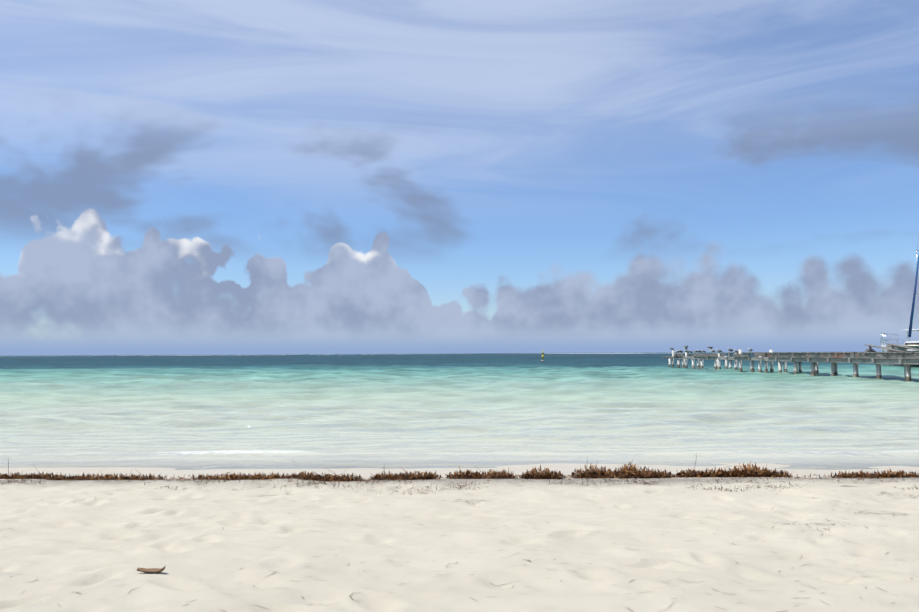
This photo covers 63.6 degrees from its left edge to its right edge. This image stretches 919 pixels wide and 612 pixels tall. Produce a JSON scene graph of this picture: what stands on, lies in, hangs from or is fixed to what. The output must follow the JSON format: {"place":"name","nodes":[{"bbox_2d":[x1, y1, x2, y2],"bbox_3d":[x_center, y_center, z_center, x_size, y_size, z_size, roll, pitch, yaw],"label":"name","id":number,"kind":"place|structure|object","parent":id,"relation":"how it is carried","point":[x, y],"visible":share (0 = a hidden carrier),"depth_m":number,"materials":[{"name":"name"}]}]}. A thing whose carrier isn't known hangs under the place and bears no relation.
{"place":"outdoors","nodes":[
{"label":"outdoors","id":0,"kind":"place"},
{"bbox_2d":[0,463,918,611],"bbox_3d":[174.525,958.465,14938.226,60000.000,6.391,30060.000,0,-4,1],"label":"ground","id":1,"kind":"structure","parent":0,"point":[205,571],"depth_m":4.84,"materials":[{"name":"beige sand"}]},
{"bbox_2d":[137,565,165,572],"bbox_3d":[-1.636,1.403,3.968,0.173,0.052,0.060,-1,-4,16],"label":"driftwood","id":2,"kind":"object","parent":1,"relation":"on","point":[152,570],"visible":1,"depth_m":3.97,"materials":[{"name":"brown wood"}]},
{"bbox_2d":[2,469,912,480],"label":"sargassum mounds","id":3,"kind":"object","parent":1,"relation":"on","point":[624,476],"visible":0.25,"depth_m":8.80,"materials":[{"name":"brown plant"}]},
{"bbox_2d":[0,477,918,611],"bbox_3d":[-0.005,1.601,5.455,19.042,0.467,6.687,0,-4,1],"label":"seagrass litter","id":4,"kind":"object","parent":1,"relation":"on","point":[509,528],"visible":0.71,"depth_m":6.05,"materials":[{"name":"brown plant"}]},
{"bbox_2d":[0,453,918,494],"bbox_3d":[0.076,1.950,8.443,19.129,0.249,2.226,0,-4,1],"label":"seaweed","id":5,"kind":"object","parent":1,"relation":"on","point":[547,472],"visible":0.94,"depth_m":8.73,"materials":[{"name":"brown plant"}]},
{"bbox_2d":[0,352,918,469],"bbox_3d":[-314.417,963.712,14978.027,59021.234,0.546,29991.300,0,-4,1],"label":"sea","id":6,"kind":"structure","parent":0,"point":[320,411],"depth_m":19.57,"materials":[{"name":"teal liquid"}]},
{"bbox_2d":[663,343,918,381],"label":"pier","id":7,"kind":"structure","parent":6,"relation":"in","point":[892,355],"depth_m":47.03,"materials":[{"name":"wood"}]},
{"bbox_2d":[880,239,918,366],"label":"sailboat","id":8,"kind":"object","parent":6,"relation":"on","point":[912,344],"visible":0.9,"depth_m":69.94,"materials":[{"name":"white"}]},
{"bbox_2d":[0,0,918,355],"label":"sky","id":9,"kind":"structure","parent":0,"point":[178,177],"materials":[{"name":"blue"}]}
]}

